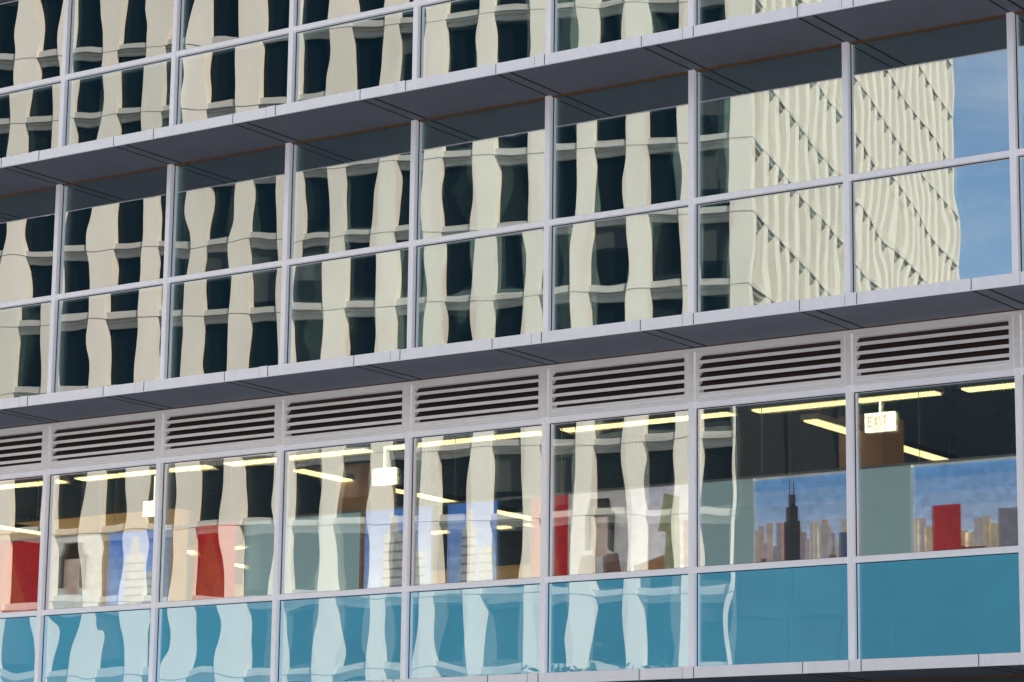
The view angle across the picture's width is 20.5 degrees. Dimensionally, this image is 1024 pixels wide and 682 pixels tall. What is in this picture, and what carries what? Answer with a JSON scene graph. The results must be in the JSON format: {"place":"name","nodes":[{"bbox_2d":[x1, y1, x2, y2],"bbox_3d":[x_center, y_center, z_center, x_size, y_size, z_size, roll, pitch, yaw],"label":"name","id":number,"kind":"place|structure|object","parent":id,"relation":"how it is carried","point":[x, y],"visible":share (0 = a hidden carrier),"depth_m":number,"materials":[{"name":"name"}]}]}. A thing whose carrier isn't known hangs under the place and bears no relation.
{"place":"outdoors","nodes":[
{"label":"outdoors","id":0,"kind":"place"},
{"bbox_2d":[298,75,687,149],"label":"office ceilings","id":1,"kind":"object","parent":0,"point":[308,145],"visible":0.1,"depth_m":33.87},
{"bbox_2d":[0,0,1023,681],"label":"ledge soffit panels","id":2,"kind":"object","parent":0,"point":[796,34],"visible":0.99,"depth_m":32.88,"materials":[{"name":"grey metal"}]},
{"bbox_2d":[0,0,1023,681],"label":"ledge","id":3,"kind":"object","parent":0,"point":[908,292],"depth_m":31.64,"materials":[{"name":"grey metal"}]},
{"bbox_2d":[0,11,1023,681],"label":"ledge trim","id":4,"kind":"structure","parent":3,"relation":"attached to","point":[572,361],"depth_m":33.27,"materials":[{"name":"grey metal"}]},
{"bbox_2d":[0,0,1023,681],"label":"ledge joints","id":5,"kind":"object","parent":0,"point":[516,350],"visible":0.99,"depth_m":32.64,"materials":[{"name":"grey metal"}]},
{"bbox_2d":[335,414,903,588],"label":"shop columns","id":6,"kind":"structure","parent":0,"point":[881,448],"depth_m":39.51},
{"bbox_2d":[289,392,1015,512],"bbox_3d":[8.009,1.316,37.040,44.012,0.008,14.880,-7,-14,34],"label":"shop ceiling grid","id":7,"kind":"object","parent":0,"point":[686,447],"visible":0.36,"depth_m":37.91,"materials":[{"name":"black metal"}]},
{"bbox_2d":[878,676,1023,681],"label":"ground floor front","id":8,"kind":"structure","parent":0,"point":[1005,679],"depth_m":29.42,"materials":[{"name":"grey"}]},
{"label":"ground","id":9,"kind":"structure","parent":0,"visible":0},
{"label":"pavements","id":10,"kind":"structure","parent":9,"relation":"on","visible":0},
{"bbox_2d":[288,74,1015,515],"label":"office interior walls","id":11,"kind":"structure","parent":10,"relation":"on","point":[618,148],"depth_m":37.01,"materials":[{"name":"white paint"}]},
{"bbox_2d":[0,0,1023,681],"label":"window frame","id":12,"kind":"object","parent":11,"relation":"attached to","point":[692,570],"visible":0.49,"depth_m":33.69,"materials":[{"name":"metal"}]},
{"bbox_2d":[0,477,42,612],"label":"glass","id":13,"kind":"object","parent":12,"relation":"attached to","point":[20,513],"visible":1,"depth_m":37.65,"materials":[{"name":"clear glass"}]},
{"bbox_2d":[0,302,50,398],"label":"glass","id":14,"kind":"object","parent":12,"relation":"attached to","point":[24,341],"visible":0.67,"depth_m":38.25,"materials":[{"name":"clear glass"}]},
{"bbox_2d":[0,187,55,302],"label":"glass","id":15,"kind":"object","parent":12,"relation":"attached to","point":[27,221],"visible":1,"depth_m":38.53,"materials":[{"name":"clear glass"}]},
{"bbox_2d":[0,83,60,157],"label":"glass","id":16,"kind":"object","parent":12,"relation":"attached to","point":[29,120],"visible":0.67,"depth_m":38.94,"materials":[{"name":"clear glass"}]},
{"bbox_2d":[0,0,64,87],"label":"glass","id":17,"kind":"object","parent":12,"relation":"in","point":[31,38],"visible":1,"depth_m":39.17,"materials":[{"name":"clear glass"}]},
{"bbox_2d":[46,465,155,609],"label":"glass","id":18,"kind":"object","parent":12,"relation":"attached to","point":[101,537],"visible":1,"depth_m":36.86,"materials":[{"name":"clear glass"}]},
{"bbox_2d":[55,285,162,392],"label":"glass","id":19,"kind":"object","parent":12,"relation":"in","point":[109,339],"visible":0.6,"depth_m":37.35,"materials":[{"name":"clear glass"}]},
{"bbox_2d":[59,167,166,293],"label":"glass","id":20,"kind":"object","parent":12,"relation":"attached to","point":[113,231],"visible":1,"depth_m":37.64,"materials":[{"name":"clear glass"}]},
{"bbox_2d":[67,60,170,144],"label":"glass","id":21,"kind":"object","parent":12,"relation":"attached to","point":[120,102],"visible":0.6,"depth_m":38.02,"materials":[{"name":"clear glass"}]},
{"bbox_2d":[69,0,173,73],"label":"glass","id":22,"kind":"object","parent":12,"relation":"attached to","point":[107,32],"visible":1,"depth_m":38.23,"materials":[{"name":"clear glass"}]},
{"bbox_2d":[160,453,276,601],"bbox_3d":[-3.693,2.367,35.729,2.000,1.868,0.001,-7,-14,34],"label":"glass","id":23,"kind":"object","parent":12,"relation":"attached to","point":[218,526],"visible":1,"depth_m":35.74,"materials":[{"name":"clear glass"}]},
{"bbox_2d":[168,267,281,377],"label":"glass","id":24,"kind":"object","parent":12,"relation":"attached to","point":[225,323],"visible":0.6,"depth_m":36.26,"materials":[{"name":"clear glass"}]},
{"bbox_2d":[172,146,284,276],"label":"glass","id":25,"kind":"object","parent":12,"relation":"attached to","point":[229,212],"visible":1,"depth_m":36.54,"materials":[{"name":"clear glass"}]},
{"bbox_2d":[177,35,288,123],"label":"glass","id":26,"kind":"object","parent":12,"relation":"attached to","point":[235,79],"visible":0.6,"depth_m":36.87,"materials":[{"name":"clear glass"}]},
{"bbox_2d":[180,0,289,49],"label":"glass","id":27,"kind":"object","parent":12,"relation":"in","point":[205,22],"visible":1,"depth_m":37.11,"materials":[{"name":"clear glass"}]},
{"bbox_2d":[288,248,408,362],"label":"glass","id":28,"kind":"object","parent":12,"relation":"attached to","point":[350,306],"visible":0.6,"depth_m":35.11,"materials":[{"name":"clear glass"}]},
{"bbox_2d":[296,9,412,101],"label":"glass","id":29,"kind":"object","parent":12,"relation":"attached to","point":[357,55],"visible":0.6,"depth_m":35.77,"materials":[{"name":"clear glass"}]},
{"bbox_2d":[297,0,413,25],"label":"glass","id":30,"kind":"object","parent":12,"relation":"attached to","point":[310,11],"visible":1,"depth_m":36.08,"materials":[{"name":"clear glass"}]},
{"bbox_2d":[411,425,541,584],"bbox_3d":[-0.404,1.961,33.489,2.000,1.868,0.001,-7,-14,34],"label":"glass","id":31,"kind":"object","parent":12,"relation":"attached to","point":[476,506],"visible":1,"depth_m":33.49,"materials":[{"name":"clear glass"}]},
{"bbox_2d":[416,228,543,347],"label":"glass","id":32,"kind":"object","parent":12,"relation":"attached to","point":[488,287],"visible":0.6,"depth_m":34.01,"materials":[{"name":"clear glass"}]},
{"bbox_2d":[418,99,544,239],"bbox_3d":[-0.366,-2.055,34.272,2.000,1.562,0.001,-7,-14,34],"label":"glass","id":33,"kind":"object","parent":12,"relation":"in","point":[481,170],"visible":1,"depth_m":34.27,"materials":[{"name":"clear glass"}]},
{"bbox_2d":[421,0,545,77],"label":"glass","id":34,"kind":"object","parent":12,"relation":"attached to","point":[457,35],"visible":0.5,"depth_m":34.66,"materials":[{"name":"clear glass"}]},
{"bbox_2d":[0,321,1008,466],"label":"louvre backing","id":35,"kind":"object","parent":12,"relation":"attached to","point":[617,384],"visible":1,"depth_m":33.27,"materials":[{"name":"black metal"}]},
{"bbox_2d":[0,553,1020,681],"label":"spandrel panels","id":36,"kind":"object","parent":12,"relation":"attached to","point":[945,606],"visible":0.75,"depth_m":32.52,"materials":[{"name":"teal glass"}]},
{"bbox_2d":[0,310,1023,473],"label":"louvre panels","id":37,"kind":"object","parent":12,"relation":"attached to","point":[692,372],"visible":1,"depth_m":33.12,"materials":[{"name":"grey metal"}]},
{"bbox_2d":[0,0,1023,681],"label":"glazing gaskets","id":38,"kind":"object","parent":12,"relation":"attached to","point":[484,430],"visible":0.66,"depth_m":33.75,"materials":[{"name":"black"}]},
{"bbox_2d":[552,207,687,330],"bbox_3d":[1.259,-0.717,32.844,2.000,1.581,0.001,-7,-14,34],"label":"glass","id":39,"kind":"object","parent":12,"relation":"attached to","point":[621,269],"visible":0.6,"depth_m":32.87,"materials":[{"name":"clear glass"}]},
{"bbox_2d":[555,0,687,51],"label":"glass","id":40,"kind":"object","parent":12,"relation":"attached to","point":[580,23],"visible":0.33,"depth_m":33.57,"materials":[{"name":"clear glass"}]},
{"bbox_2d":[697,0,824,24],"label":"glass","id":41,"kind":"object","parent":12,"relation":"attached to","point":[708,11],"depth_m":32.56,"materials":[{"name":"clear glass"}]},
{"bbox_2d":[698,46,842,196],"bbox_3d":[2.935,-2.458,32.049,2.000,1.562,0.001,-7,-14,34],"label":"glass","id":42,"kind":"object","parent":12,"relation":"attached to","point":[770,122],"visible":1,"depth_m":32.05,"materials":[{"name":"clear glass"}]},
{"bbox_2d":[698,394,846,565],"bbox_3d":[2.885,1.555,31.248,2.000,1.868,0.001,-7,-14,34],"label":"glass","id":43,"kind":"object","parent":12,"relation":"attached to","point":[772,486],"visible":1,"depth_m":31.25,"materials":[{"name":"clear glass"}]},
{"bbox_2d":[851,16,1008,173],"bbox_3d":[4.567,-2.664,30.911,2.000,1.562,0.001,-7,-14,34],"label":"glass","id":44,"kind":"object","parent":12,"relation":"in","point":[933,95],"visible":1,"depth_m":30.91,"materials":[{"name":"clear glass"}]},
{"bbox_2d":[853,159,1011,292],"bbox_3d":[4.548,-1.123,30.604,2.000,1.581,0.001,-7,-14,34],"label":"glass","id":45,"kind":"object","parent":12,"relation":"in","point":[936,226],"visible":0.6,"depth_m":30.62,"materials":[{"name":"clear glass"}]},
{"bbox_2d":[1016,13,1023,148],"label":"glass","id":46,"kind":"object","parent":12,"relation":"attached to","point":[1020,41],"visible":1,"depth_m":30.32,"materials":[{"name":"clear glass"}]},
{"bbox_2d":[1019,156,1023,270],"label":"glass","id":47,"kind":"object","parent":12,"relation":"attached to","point":[1021,159],"visible":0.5,"depth_m":30.05,"materials":[{"name":"clear glass"}]},
{"bbox_3d":[9.782,3.397,39.254,44.000,3.180,9.000,-7,-14,34],"label":"shop","id":48,"kind":"object","parent":11,"relation":"in","visible":0},
{"bbox_2d":[371,447,396,485],"bbox_3d":[-1.705,1.625,37.710,0.380,0.590,0.053,-7,-14,34],"label":"exit sign","id":49,"kind":"object","parent":48,"relation":"hanging from","point":[384,476],"visible":0.92,"depth_m":37.64,"materials":[{"name":"white plastic"}]},
{"bbox_2d":[289,378,1014,493],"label":"ceiling lights","id":50,"kind":"object","parent":48,"relation":"on","point":[923,454],"visible":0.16,"depth_m":35.06},
{"bbox_2d":[288,388,1015,517],"bbox_3d":[4.388,0.823,31.802,44.000,1.180,0.040,-7,-14,34],"label":"poster rail","id":51,"kind":"object","parent":48,"relation":"attached to","point":[684,482],"visible":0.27,"depth_m":33.73,"materials":[{"name":"silver metal"}]},
{"bbox_2d":[363,509,402,588],"bbox_3d":[-1.448,2.804,35.508,1.050,1.401,0.009,-7,-14,34],"label":"tower poster","id":52,"kind":"object","parent":51,"relation":"hanging from","point":[383,549],"visible":0.32,"depth_m":35.67,"materials":[{"name":"blue paper"}]},
{"bbox_2d":[553,495,567,575],"bbox_3d":[0.444,2.572,34.221,0.550,1.400,0.006,-7,-14,34],"label":"red poster","id":53,"kind":"object","parent":51,"relation":"hanging from","point":[560,566],"visible":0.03,"depth_m":34.16,"materials":[{"name":"red paper"}]},
{"bbox_2d":[286,465,911,593],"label":"pale boards","id":54,"kind":"object","parent":51,"relation":"hanging from","point":[323,552],"visible":0.29,"depth_m":35.95,"materials":[{"name":"grey"}]},
{"bbox_2d":[568,489,630,574],"bbox_3d":[1.039,2.498,33.813,0.900,1.400,0.012,-7,-14,34],"label":"wall mural","id":55,"kind":"object","parent":51,"relation":"hanging from","point":[599,532],"visible":0.8,"depth_m":33.85},
{"bbox_2d":[631,484,687,570],"bbox_3d":[1.759,2.408,33.324,0.850,1.401,0.009,-7,-14,34],"label":"wall mural","id":56,"kind":"object","parent":51,"relation":"hanging from","point":[659,527],"visible":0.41,"depth_m":33.38},
{"bbox_2d":[911,456,1017,551],"bbox_3d":[5.481,1.948,30.783,2.490,1.401,0.018,-7,-14,34],"label":"wall mural","id":57,"kind":"object","parent":51,"relation":"hanging from","point":[966,504],"visible":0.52,"depth_m":31.16},
{"bbox_2d":[865,401,895,432],"bbox_3d":[4.300,0.764,33.023,0.380,0.590,0.053,-7,-14,34],"label":"exit sign","id":58,"kind":"object","parent":48,"relation":"attached to","point":[879,421],"visible":0.94,"depth_m":32.96,"materials":[{"name":"white plastic"}]}
]}

